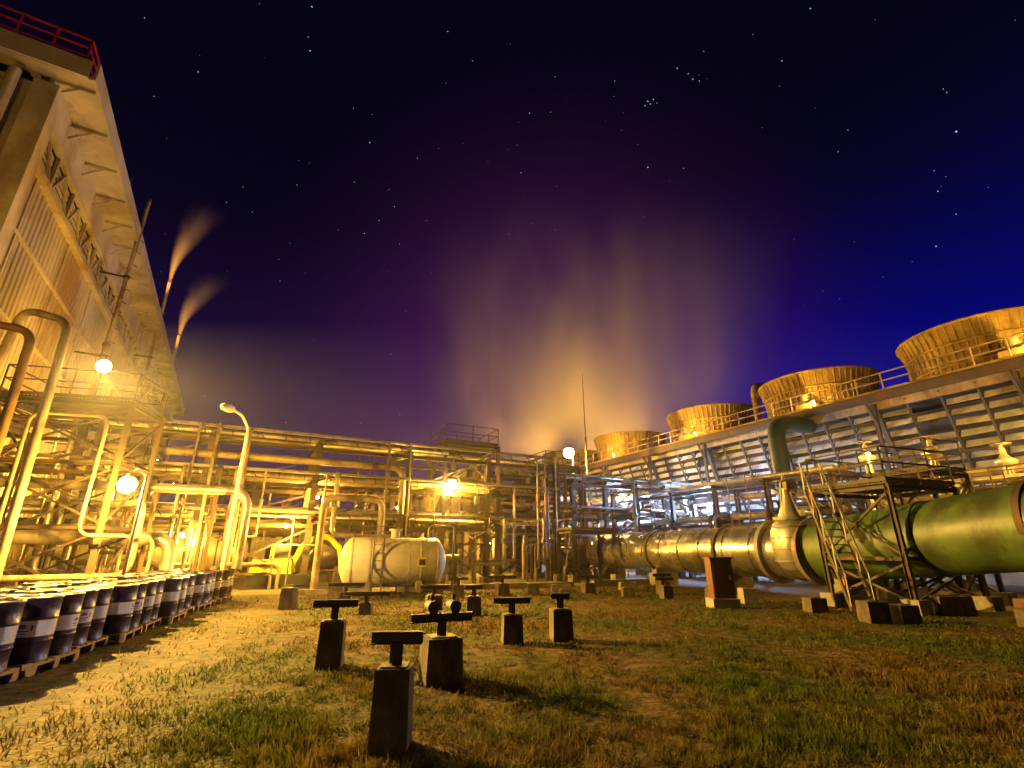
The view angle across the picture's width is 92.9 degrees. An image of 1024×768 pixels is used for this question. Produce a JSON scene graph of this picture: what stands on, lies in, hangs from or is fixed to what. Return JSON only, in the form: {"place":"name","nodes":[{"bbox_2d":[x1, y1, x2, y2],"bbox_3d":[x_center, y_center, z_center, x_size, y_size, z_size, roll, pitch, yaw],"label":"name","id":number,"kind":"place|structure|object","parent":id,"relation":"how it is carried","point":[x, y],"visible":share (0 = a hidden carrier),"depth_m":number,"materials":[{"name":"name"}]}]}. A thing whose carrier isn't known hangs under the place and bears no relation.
{"place":"outdoors","nodes":[
{"label":"outdoors","id":0,"kind":"place"},
{"bbox_2d":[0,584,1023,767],"bbox_3d":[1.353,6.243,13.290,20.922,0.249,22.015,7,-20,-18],"label":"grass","id":1,"kind":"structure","parent":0,"point":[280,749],"depth_m":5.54,"materials":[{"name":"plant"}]},
{"bbox_2d":[0,585,1023,767],"bbox_3d":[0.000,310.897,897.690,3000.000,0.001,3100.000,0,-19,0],"label":"ground","id":2,"kind":"structure","parent":0,"point":[42,697],"depth_m":6.94,"materials":[{"name":"plant"}]},
{"bbox_2d":[0,667,19,681],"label":"wooden pallet","id":3,"kind":"object","parent":2,"relation":"on","point":[9,674],"visible":1,"depth_m":6.67,"materials":[{"name":"brown wood"}]},
{"bbox_2d":[0,599,26,672],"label":"steel drum","id":4,"kind":"object","parent":3,"relation":"on","point":[11,611],"visible":1,"depth_m":6.62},
{"bbox_2d":[0,649,79,677],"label":"wooden pallet","id":5,"kind":"object","parent":2,"relation":"on","point":[29,669],"visible":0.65,"depth_m":7.41,"materials":[{"name":"brown wood"}]},
{"bbox_2d":[7,595,64,664],"bbox_3d":[-7.258,3.678,7.328,0.598,0.885,0.598,8,-21,-22],"label":"steel drum","id":6,"kind":"object","parent":5,"relation":"on","point":[34,637],"visible":0.79,"depth_m":7.19,"materials":[{"name":"metal"}]},
{"bbox_2d":[39,592,85,655],"bbox_3d":[-7.403,3.866,7.876,0.598,0.885,0.598,17,-26,-41],"label":"steel drum","id":7,"kind":"object","parent":5,"relation":"on","point":[66,624],"visible":0.57,"depth_m":7.81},
{"bbox_2d":[63,636,107,657],"bbox_3d":[-8.173,4.677,8.627,1.240,0.155,1.220,6,-20,-17],"label":"wooden pallet","id":8,"kind":"object","parent":2,"relation":"on","point":[88,645],"visible":0.27,"depth_m":8.78,"materials":[{"name":"brown wood"}]},
{"bbox_2d":[14,589,57,593],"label":"steel drum","id":9,"kind":"object","parent":8,"relation":"on","point":[42,591],"visible":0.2,"depth_m":8.58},
{"bbox_2d":[57,589,99,645],"bbox_3d":[-7.792,4.120,8.613,0.598,0.885,0.598,5,-20,-13],"label":"steel drum","id":10,"kind":"object","parent":8,"relation":"on","point":[85,617],"visible":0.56,"depth_m":8.58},
{"bbox_2d":[74,587,113,640],"bbox_3d":[-7.980,4.306,9.153,0.598,0.885,0.598,1,-19,-2],"label":"steel drum","id":11,"kind":"object","parent":8,"relation":"on","point":[100,613],"visible":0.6,"depth_m":9.11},
{"bbox_2d":[95,626,142,643],"bbox_3d":[-8.436,5.113,9.894,1.240,0.155,1.220,7,-20,-20],"label":"wooden pallet","id":12,"kind":"object","parent":2,"relation":"on","point":[121,637],"visible":0.37,"depth_m":9.75,"materials":[{"name":"brown wood"}]},
{"bbox_2d":[102,584,138,634],"bbox_3d":[-8.056,4.564,9.903,0.598,0.885,0.598,-6,-20,17],"label":"steel drum","id":13,"kind":"object","parent":12,"relation":"on","point":[119,615],"visible":0.7,"depth_m":9.76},
{"bbox_2d":[116,582,147,628],"bbox_3d":[-8.260,4.746,10.431,0.598,0.885,0.598,4,-19,-12],"label":"steel drum","id":14,"kind":"object","parent":12,"relation":"on","point":[138,605],"visible":0.41,"depth_m":10.41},
{"bbox_2d":[117,469,148,573],"bbox_3d":[-12.361,4.795,15.271,0.818,4.277,0.540,0,-19,0],"label":"sodium lamp","id":15,"kind":"object","parent":2,"relation":"on","point":[127,483],"visible":0.96,"depth_m":15.61,"materials":[{"name":"grey metal"}]},
{"bbox_2d":[139,618,160,631],"bbox_3d":[-8.950,5.549,11.161,1.240,0.155,1.220,7,-20,-20],"label":"wooden pallet","id":16,"kind":"object","parent":2,"relation":"on","point":[151,624],"visible":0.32,"depth_m":11.29,"materials":[{"name":"brown wood"}]},
{"bbox_2d":[128,580,158,623],"bbox_3d":[-8.563,4.999,11.165,0.598,0.885,0.598,-16,-25,39],"label":"steel drum","id":17,"kind":"object","parent":16,"relation":"on","point":[147,608],"visible":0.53,"depth_m":11.11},
{"bbox_2d":[136,579,165,619],"bbox_3d":[-8.780,5.182,11.696,0.598,0.885,0.598,-11,-22,29],"label":"steel drum","id":18,"kind":"object","parent":16,"relation":"on","point":[157,600],"visible":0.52,"depth_m":11.68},
{"bbox_2d":[158,611,185,623],"bbox_3d":[-9.221,5.986,12.428,1.240,0.155,1.220,6,-20,-18],"label":"wooden pallet","id":19,"kind":"object","parent":2,"relation":"on","point":[171,619],"visible":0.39,"depth_m":12.43,"materials":[{"name":"brown wood"}]},
{"bbox_2d":[156,578,182,616],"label":"steel drum","id":20,"kind":"object","parent":19,"relation":"on","point":[170,597],"visible":0.7,"depth_m":12.28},
{"bbox_2d":[164,577,189,613],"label":"steel drum","id":21,"kind":"object","parent":19,"relation":"on","point":[182,596],"visible":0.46,"depth_m":12.93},
{"bbox_2d":[183,606,194,612],"bbox_3d":[-9.856,6.422,13.694,1.240,0.155,1.220,4,-19,-13],"label":"wooden pallet","id":22,"kind":"object","parent":2,"relation":"on","point":[191,609],"visible":0.19,"depth_m":14.26,"materials":[{"name":"brown wood"}]},
{"bbox_2d":[173,574,196,607],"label":"steel drum","id":23,"kind":"object","parent":22,"relation":"on","point":[189,592],"visible":0.41,"depth_m":14.15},
{"bbox_2d":[187,602,211,610],"bbox_3d":[-10.135,6.858,14.961,1.240,0.155,1.220,4,-19,-12],"label":"wooden pallet","id":24,"kind":"object","parent":2,"relation":"on","point":[203,606],"visible":0.34,"depth_m":15.03,"materials":[{"name":"brown wood"}]},
{"bbox_2d":[191,573,206,605],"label":"steel drum","id":25,"kind":"object","parent":24,"relation":"on","point":[199,587],"visible":0.56,"depth_m":14.81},
{"bbox_2d":[192,573,213,602],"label":"steel drum","id":26,"kind":"object","parent":24,"relation":"on","point":[207,588],"visible":0.41,"depth_m":15.41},
{"bbox_2d":[208,598,221,604],"bbox_3d":[-10.583,7.294,16.228,1.240,0.155,1.220,4,-19,-11],"label":"wooden pallet","id":27,"kind":"object","parent":2,"relation":"on","point":[214,601],"visible":0.23,"depth_m":16.47,"materials":[{"name":"brown wood"}]},
{"bbox_2d":[197,572,216,600],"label":"steel drum","id":28,"kind":"object","parent":27,"relation":"on","point":[212,586],"visible":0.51,"depth_m":16.15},
{"bbox_2d":[204,571,223,598],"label":"steel drum","id":29,"kind":"object","parent":27,"relation":"on","point":[217,586],"visible":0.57,"depth_m":16.67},
{"bbox_2d":[220,595,232,601],"bbox_3d":[-10.856,7.730,17.495,1.240,0.155,1.220,7,-20,-19],"label":"wooden pallet","id":30,"kind":"object","parent":2,"relation":"on","point":[225,599],"visible":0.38,"depth_m":17.17,"materials":[{"name":"brown wood"}]},
{"bbox_2d":[215,570,231,597],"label":"steel drum","id":31,"kind":"object","parent":30,"relation":"on","point":[225,583],"visible":0.59,"depth_m":17.38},
{"bbox_2d":[220,403,248,569],"bbox_3d":[-10.980,4.340,18.326,0.320,7.125,1.984,-1,-19,3],"label":"street lamp","id":32,"kind":"object","parent":2,"relation":"on","point":[226,407],"visible":0.87,"depth_m":18.97,"materials":[{"name":"grey metal"}]},
{"bbox_2d":[278,587,298,609],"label":"pipe support","id":33,"kind":"object","parent":2,"relation":"on","point":[288,599],"visible":1,"depth_m":15.09,"materials":[{"name":"concrete"}]},
{"bbox_2d":[312,599,358,669],"bbox_3d":[-2.850,3.953,7.734,0.700,0.961,0.380,4,-19,-11],"label":"pipe support","id":34,"kind":"object","parent":2,"relation":"on","point":[331,645],"visible":0.99,"depth_m":7.58,"materials":[{"name":"concrete"}]},
{"bbox_2d":[327,586,344,599],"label":"pipe support","id":35,"kind":"object","parent":2,"relation":"on","point":[334,592],"visible":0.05,"depth_m":17.30,"materials":[{"name":"concrete"}]},
{"bbox_2d":[328,582,364,598],"bbox_3d":[-5.600,7.071,16.391,1.200,0.701,0.400,4,-19,-11],"label":"pipe support","id":36,"kind":"object","parent":2,"relation":"on","point":[341,594],"visible":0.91,"depth_m":16.43,"materials":[{"name":"metal"}]},
{"bbox_2d":[344,591,389,614],"bbox_3d":[-4.200,6.304,14.011,1.300,0.601,0.349,2,-19,-5],"label":"pipe support","id":37,"kind":"object","parent":2,"relation":"on","point":[365,606],"visible":1,"depth_m":14.03,"materials":[{"name":"concrete"}]},
{"bbox_2d":[366,630,423,754],"bbox_3d":[-1.120,2.879,4.614,0.504,0.961,0.366,0,-19,0],"label":"pipe support","id":38,"kind":"object","parent":2,"relation":"on","point":[391,717],"visible":0.99,"depth_m":4.46,"materials":[{"name":"concrete"}]},
{"bbox_2d":[420,585,448,609],"bbox_3d":[-2.450,6.680,15.256,0.900,0.701,0.499,6,-20,-16],"label":"pipe support","id":39,"kind":"object","parent":2,"relation":"on","point":[438,598],"visible":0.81,"depth_m":15.25,"materials":[{"name":"concrete"}]},
{"bbox_2d":[410,593,472,687],"bbox_3d":[-1.000,3.585,6.909,0.900,1.120,0.520,8,-20,-22],"label":"pipe support","id":40,"kind":"object","parent":2,"relation":"on","point":[441,654],"visible":0.98,"depth_m":6.70,"materials":[{"name":"concrete"}]},
{"bbox_2d":[449,577,467,595],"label":"pipe support","id":41,"kind":"object","parent":2,"relation":"on","point":[458,588],"visible":0.99,"depth_m":19.70,"materials":[{"name":"concrete"}]},
{"bbox_2d":[298,579,649,594],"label":"concrete kerb","id":42,"kind":"structure","parent":2,"relation":"on","point":[485,586],"depth_m":23.54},
{"bbox_2d":[465,585,482,616],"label":"pipe support","id":43,"kind":"object","parent":2,"relation":"on","point":[473,604],"visible":0.98,"depth_m":13.57,"materials":[{"name":"concrete"}]},
{"bbox_2d":[488,575,515,595],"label":"pipe support","id":44,"kind":"object","parent":2,"relation":"on","point":[502,588],"visible":0.99,"depth_m":20.01,"materials":[{"name":"concrete"}]},
{"bbox_2d":[493,597,529,644],"bbox_3d":[0.000,4.703,9.697,0.750,0.821,0.400,3,-19,-8],"label":"pipe support","id":45,"kind":"object","parent":2,"relation":"on","point":[511,626],"visible":1,"depth_m":9.53,"materials":[{"name":"concrete"}]},
{"bbox_2d":[527,583,539,594],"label":"pipe support","id":46,"kind":"object","parent":2,"relation":"on","point":[533,588],"visible":0.91,"depth_m":20.29,"materials":[{"name":"concrete"}]},
{"bbox_2d":[549,593,573,641],"bbox_3d":[1.000,4.772,9.991,0.420,0.881,0.420,3,-19,-8],"label":"pipe support","id":47,"kind":"object","parent":2,"relation":"on","point":[560,622],"visible":1,"depth_m":9.80,"materials":[{"name":"concrete"}]},
{"bbox_2d":[551,584,571,591],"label":"concrete block","id":48,"kind":"structure","parent":2,"relation":"on","point":[555,587],"depth_m":21.65,"materials":[{"name":"concrete"}]},
{"bbox_2d":[577,575,597,593],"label":"pipe support","id":49,"kind":"object","parent":2,"relation":"on","point":[587,586],"visible":0.99,"depth_m":20.94,"materials":[{"name":"concrete"}]},
{"bbox_2d":[621,587,634,596],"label":"pipe support","id":50,"kind":"object","parent":2,"relation":"on","point":[627,591],"visible":0.95,"depth_m":19.17,"materials":[{"name":"concrete"}]},
{"bbox_2d":[618,581,637,590],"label":"concrete block","id":51,"kind":"structure","parent":2,"relation":"on","point":[628,584],"depth_m":22.47,"materials":[{"name":"concrete"}]},
{"bbox_2d":[652,574,670,593],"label":"pipe support","id":52,"kind":"object","parent":2,"relation":"on","point":[658,583],"visible":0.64,"depth_m":20.65,"materials":[{"name":"concrete"}]},
{"bbox_2d":[656,577,673,598],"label":"pipe support","id":53,"kind":"object","parent":2,"relation":"on","point":[665,591],"visible":0.98,"depth_m":18.53,"materials":[{"name":"concrete"}]},
{"bbox_2d":[702,557,741,608],"bbox_3d":[6.750,6.421,15.769,0.850,1.525,0.700,0,-19,0],"label":"electrical cabinet","id":54,"kind":"object","parent":2,"relation":"on","point":[720,584],"visible":0.99,"depth_m":15.55,"materials":[{"name":"metal"}]},
{"bbox_2d":[737,587,758,603],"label":"concrete block","id":55,"kind":"structure","parent":2,"relation":"on","point":[747,595],"depth_m":16.72,"materials":[{"name":"concrete"}]},
{"bbox_2d":[801,596,829,612],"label":"concrete block","id":56,"kind":"structure","parent":2,"relation":"on","point":[812,604],"depth_m":14.26,"materials":[{"name":"concrete"}]},
{"bbox_2d":[855,600,892,623],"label":"concrete block","id":57,"kind":"structure","parent":2,"relation":"on","point":[874,611],"depth_m":12.20,"materials":[{"name":"concrete"}]},
{"bbox_2d":[805,445,1005,615],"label":"crossover platform","id":58,"kind":"structure","parent":2,"relation":"on","point":[885,487],"depth_m":15.62,"materials":[{"name":"metal"}]},
{"bbox_2d":[799,462,875,611],"bbox_3d":[10.325,4.649,15.604,0.701,4.654,2.524,-5,-20,14],"label":"access stair","id":59,"kind":"object","parent":58,"relation":"attached to","point":[834,561],"visible":0.94,"depth_m":15.35,"materials":[{"name":"metal"}]},
{"bbox_2d":[888,603,923,623],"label":"concrete block","id":60,"kind":"structure","parent":2,"relation":"on","point":[901,613],"depth_m":12.09,"materials":[{"name":"concrete"}]},
{"bbox_2d":[923,594,978,615],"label":"concrete block","id":61,"kind":"structure","parent":2,"relation":"on","point":[950,605],"depth_m":13.65,"materials":[{"name":"concrete"}]},
{"bbox_2d":[1012,598,1023,608],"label":"concrete block","id":62,"kind":"structure","parent":2,"relation":"on","point":[1018,603],"depth_m":12.99,"materials":[{"name":"concrete"}]},
{"bbox_2d":[1014,609,1023,627],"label":"concrete block","id":63,"kind":"structure","parent":2,"relation":"on","point":[1019,615],"depth_m":11.55,"materials":[{"name":"concrete"}]},
{"bbox_2d":[0,561,1023,611],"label":"gravel yard","id":64,"kind":"structure","parent":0,"point":[761,584],"depth_m":25.59,"materials":[{"name":"gravel"}]},
{"bbox_2d":[0,386,36,529],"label":"steel platform","id":65,"kind":"structure","parent":64,"relation":"on","point":[16,429],"depth_m":18.04,"materials":[{"name":"metal"}]},
{"bbox_2d":[0,364,168,587],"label":"steel platform","id":66,"kind":"structure","parent":64,"relation":"on","point":[114,408],"depth_m":18.15,"materials":[{"name":"metal"}]},
{"bbox_2d":[92,359,111,398],"bbox_3d":[-15.464,-0.183,18.142,0.485,1.559,0.500,0,-19,0],"label":"floodlight","id":67,"kind":"object","parent":66,"relation":"attached to","point":[101,366],"visible":1,"depth_m":18.21,"materials":[{"name":"glass"}]},
{"bbox_2d":[0,4,184,582],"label":"turbine hall","id":68,"kind":"structure","parent":64,"relation":"on","point":[70,227],"depth_m":26.91,"materials":[{"name":"metal"}]},
{"bbox_2d":[17,517,174,572],"bbox_3d":[-24.000,9.540,28.444,7.300,3.880,2.652,10,-21,-26],"label":"heat exchanger","id":69,"kind":"object","parent":64,"relation":"on","point":[81,560],"visible":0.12,"depth_m":27.15,"materials":[{"name":"metal"}]},
{"bbox_2d":[45,198,151,498],"bbox_3d":[-27.709,-1.318,31.956,1.887,26.700,0.472,8,-20,-22],"label":"vent stack","id":70,"kind":"object","parent":64,"relation":"on","point":[106,344],"visible":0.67,"depth_m":33.60,"materials":[{"name":"metal"}]},
{"bbox_2d":[0,308,251,587],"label":"process piping","id":71,"kind":"object","parent":64,"relation":"on","point":[11,535],"visible":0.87,"depth_m":16.88,"materials":[{"name":"metal"}]},
{"bbox_2d":[100,280,171,500],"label":"vent stack","id":72,"kind":"object","parent":64,"relation":"on","point":[149,357],"visible":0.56,"depth_m":48.48,"materials":[{"name":"grey metal"}]},
{"bbox_2d":[132,334,180,519],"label":"vent stack","id":73,"kind":"object","parent":64,"relation":"on","point":[165,389],"visible":0.26,"depth_m":62.91,"materials":[{"name":"grey metal"}]},
{"bbox_2d":[115,529,247,572],"bbox_3d":[-17.500,9.104,25.950,6.000,3.080,2.040,10,-21,-26],"label":"heat exchanger","id":74,"kind":"object","parent":64,"relation":"on","point":[212,561],"visible":0.23,"depth_m":25.62,"materials":[{"name":"metal"}]},
{"bbox_2d":[180,527,194,568],"bbox_3d":[-14.863,7.874,21.900,0.506,2.770,0.198,9,-21,-25],"label":"sodium lamp","id":75,"kind":"object","parent":64,"relation":"on","point":[182,535],"visible":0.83,"depth_m":22.16,"materials":[{"name":"grey metal"}]},
{"bbox_2d":[234,536,298,577],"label":"utility shed","id":76,"kind":"structure","parent":64,"relation":"on","point":[265,553],"depth_m":33.92,"materials":[{"name":"white paint"}]},
{"bbox_2d":[264,545,296,558],"bbox_3d":[-16.002,12.360,34.129,2.550,2.150,0.060,10,-21,-26],"label":"door and window","id":77,"kind":"structure","parent":76,"relation":"in","point":[294,548],"depth_m":33.90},
{"bbox_2d":[235,502,329,572],"bbox_3d":[-15.000,10.091,31.427,5.900,4.780,1.836,10,-21,-26],"label":"heat exchanger","id":78,"kind":"object","parent":64,"relation":"on","point":[278,533],"visible":0.2,"depth_m":30.88,"materials":[{"name":"metal"}]},
{"bbox_2d":[0,405,570,589],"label":"pipe rack","id":79,"kind":"object","parent":64,"relation":"on","point":[313,479],"visible":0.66,"depth_m":25.65,"materials":[{"name":"metal"}]},
{"bbox_2d":[103,442,405,537],"bbox_3d":[-11.557,5.888,24.778,15.654,4.369,2.765,14,-23,-35],"label":"header pipe","id":80,"kind":"object","parent":79,"relation":"attached to","point":[399,470],"visible":0.7,"depth_m":25.09,"materials":[{"name":"metal"}]},
{"bbox_2d":[284,518,295,584],"bbox_3d":[-10.863,8.093,23.305,0.506,3.270,0.198,9,-21,-25],"label":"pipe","id":81,"kind":"object","parent":64,"relation":"on","point":[290,548],"visible":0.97,"depth_m":23.50,"materials":[{"name":"grey metal"}]},
{"bbox_2d":[243,534,341,585],"bbox_3d":[-10.815,8.927,24.888,4.560,2.432,2.255,6,-20,-16],"label":"excavator","id":82,"kind":"object","parent":64,"relation":"on","point":[281,554],"visible":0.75,"depth_m":23.83,"materials":[{"name":"metal"}]},
{"bbox_2d":[320,541,345,581],"bbox_3d":[-9.500,10.596,29.667,4.800,2.680,1.632,10,-21,-26],"label":"heat exchanger","id":83,"kind":"object","parent":64,"relation":"on","point":[328,553],"visible":0.09,"depth_m":28.43,"materials":[{"name":"metal"}]},
{"bbox_2d":[179,482,588,578],"bbox_3d":[-8.281,11.855,39.572,33.576,6.748,5.463,9,-21,-25],"label":"pipe rack","id":84,"kind":"object","parent":64,"relation":"on","point":[191,498],"visible":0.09,"depth_m":36.26,"materials":[{"name":"metal"}]},
{"bbox_2d":[310,494,458,588],"bbox_3d":[-6.316,8.262,25.646,7.608,4.475,0.388,10,-21,-27],"label":"header pipe","id":85,"kind":"object","parent":64,"relation":"on","point":[326,501],"visible":0.75,"depth_m":24.49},
{"bbox_2d":[339,525,454,591],"bbox_3d":[-5.182,7.926,22.262,5.184,2.909,2.220,6,-20,-17],"label":"storage tank","id":86,"kind":"object","parent":64,"relation":"on","point":[395,560],"visible":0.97,"depth_m":21.42,"materials":[{"name":"metal"}]},
{"bbox_2d":[368,469,500,580],"bbox_3d":[-9.890,13.840,45.644,5.375,6.948,33.558,9,-21,-25],"label":"pipe rack","id":87,"kind":"object","parent":64,"relation":"on","point":[474,476],"visible":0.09,"depth_m":33.09,"materials":[{"name":"metal"}]},
{"bbox_2d":[446,475,460,581],"bbox_3d":[-3.539,8.427,28.602,0.632,6.088,1.416,-3,-19,9],"label":"sodium lamp","id":88,"kind":"object","parent":64,"relation":"on","point":[451,486],"visible":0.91,"depth_m":28.91,"materials":[{"name":"grey metal"}]},
{"bbox_2d":[420,533,492,563],"bbox_3d":[-4.000,12.334,35.943,6.100,3.480,2.244,10,-21,-26],"label":"heat exchanger","id":89,"kind":"object","parent":64,"relation":"on","point":[447,546],"visible":0.05,"depth_m":35.10,"materials":[{"name":"metal"}]},
{"bbox_2d":[424,423,501,582],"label":"steel platform","id":90,"kind":"structure","parent":64,"relation":"on","point":[472,444],"depth_m":30.91,"materials":[{"name":"metal"}]},
{"bbox_2d":[525,450,588,576],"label":"steel platform","id":91,"kind":"structure","parent":64,"relation":"on","point":[573,469],"depth_m":37.19,"materials":[{"name":"metal"}]},
{"bbox_2d":[563,533,580,581],"bbox_3d":[3.550,10.166,28.757,0.422,2.919,1.738,-13,-23,33],"label":"ladder","id":92,"kind":"object","parent":64,"relation":"on","point":[567,554],"visible":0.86,"depth_m":28.85,"materials":[{"name":"metal"}]},
{"bbox_2d":[479,468,693,578],"bbox_3d":[7.040,11.104,38.138,19.918,7.235,5.177,10,-21,-26],"label":"pipe rack","id":93,"kind":"object","parent":64,"relation":"on","point":[637,513],"visible":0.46,"depth_m":36.48,"materials":[{"name":"metal"}]},
{"bbox_2d":[582,375,592,571],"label":"lightning mast","id":94,"kind":"object","parent":64,"relation":"on","point":[586,459],"visible":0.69,"depth_m":45.75,"materials":[{"name":"metal"}]},
{"bbox_2d":[554,510,621,582],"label":"pipe bridge","id":95,"kind":"structure","parent":64,"relation":"on","point":[597,531],"depth_m":29.72,"materials":[{"name":"metal"}]},
{"bbox_2d":[579,464,865,581],"bbox_3d":[12.953,10.977,36.504,4.233,6.412,24.600,10,-21,-26],"label":"pipe rack","id":96,"kind":"object","parent":64,"relation":"on","point":[717,519],"visible":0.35,"depth_m":33.27,"materials":[{"name":"metal"}]},
{"bbox_2d":[502,480,1023,604],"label":"steam pipe","id":97,"kind":"object","parent":64,"relation":"on","point":[977,533],"visible":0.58,"depth_m":15.88,"materials":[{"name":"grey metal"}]},
{"bbox_2d":[769,475,807,570],"bbox_3d":[10.848,5.357,18.938,1.644,3.600,1.644,0,-19,0],"label":"isolation valve","id":98,"kind":"object","parent":97,"relation":"attached to","point":[786,523],"visible":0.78,"depth_m":18.51,"materials":[{"name":"grey metal"}]},
{"bbox_2d":[775,473,1023,590],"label":"cable tray rack","id":99,"kind":"object","parent":64,"relation":"on","point":[862,508],"visible":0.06,"depth_m":23.02,"materials":[{"name":"metal"}]},
{"bbox_2d":[678,462,1023,530],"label":"header pipe","id":100,"kind":"object","parent":99,"relation":"on","point":[758,495],"visible":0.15,"depth_m":32.32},
{"bbox_2d":[989,442,1021,483],"bbox_3d":[22.400,4.188,21.651,1.000,3.178,1.330,0,-19,0],"label":"control valve","id":101,"kind":"object","parent":99,"relation":"on","point":[1004,458],"visible":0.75,"depth_m":21.94,"materials":[{"name":"yellow metal"}]},
{"bbox_2d":[855,437,1017,605],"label":"crossover platform","id":102,"kind":"structure","parent":64,"relation":"on","point":[957,473],"depth_m":17.69,"materials":[{"name":"metal"}]},
{"bbox_2d":[889,463,1023,589],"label":"valve catwalk","id":103,"kind":"object","parent":64,"relation":"on","point":[904,585],"visible":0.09,"depth_m":21.66,"materials":[{"name":"metal"}]},
{"bbox_2d":[855,440,896,509],"bbox_3d":[18.200,4.769,24.413,1.000,3.878,1.330,0,-19,0],"label":"control valve","id":104,"kind":"object","parent":103,"relation":"attached to","point":[862,456],"visible":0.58,"depth_m":24.71,"materials":[{"name":"yellow metal"}]},
{"bbox_2d":[918,435,963,495],"bbox_3d":[20.200,4.200,22.916,1.000,3.578,1.330,0,-19,0],"label":"control valve","id":105,"kind":"object","parent":103,"relation":"attached to","point":[928,442],"visible":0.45,"depth_m":23.22,"materials":[{"name":"grey metal"}]},
{"bbox_2d":[0,0,1023,542],"label":"sky","id":106,"kind":"structure","parent":0,"point":[789,185],"materials":[{"name":"blue"}]},
{"bbox_2d":[514,306,1023,585],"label":"cooling tower","id":107,"kind":"structure","parent":0,"point":[964,387],"depth_m":33.96,"materials":[{"name":"metal"}]},
{"bbox_2d":[767,416,816,507],"bbox_3d":[19.414,6.796,32.857,6.039,9.997,1.600,13,-23,-33],"label":"riser pipe","id":108,"kind":"object","parent":107,"relation":"attached to","point":[779,428],"visible":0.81,"depth_m":32.56,"materials":[{"name":"green metal"}]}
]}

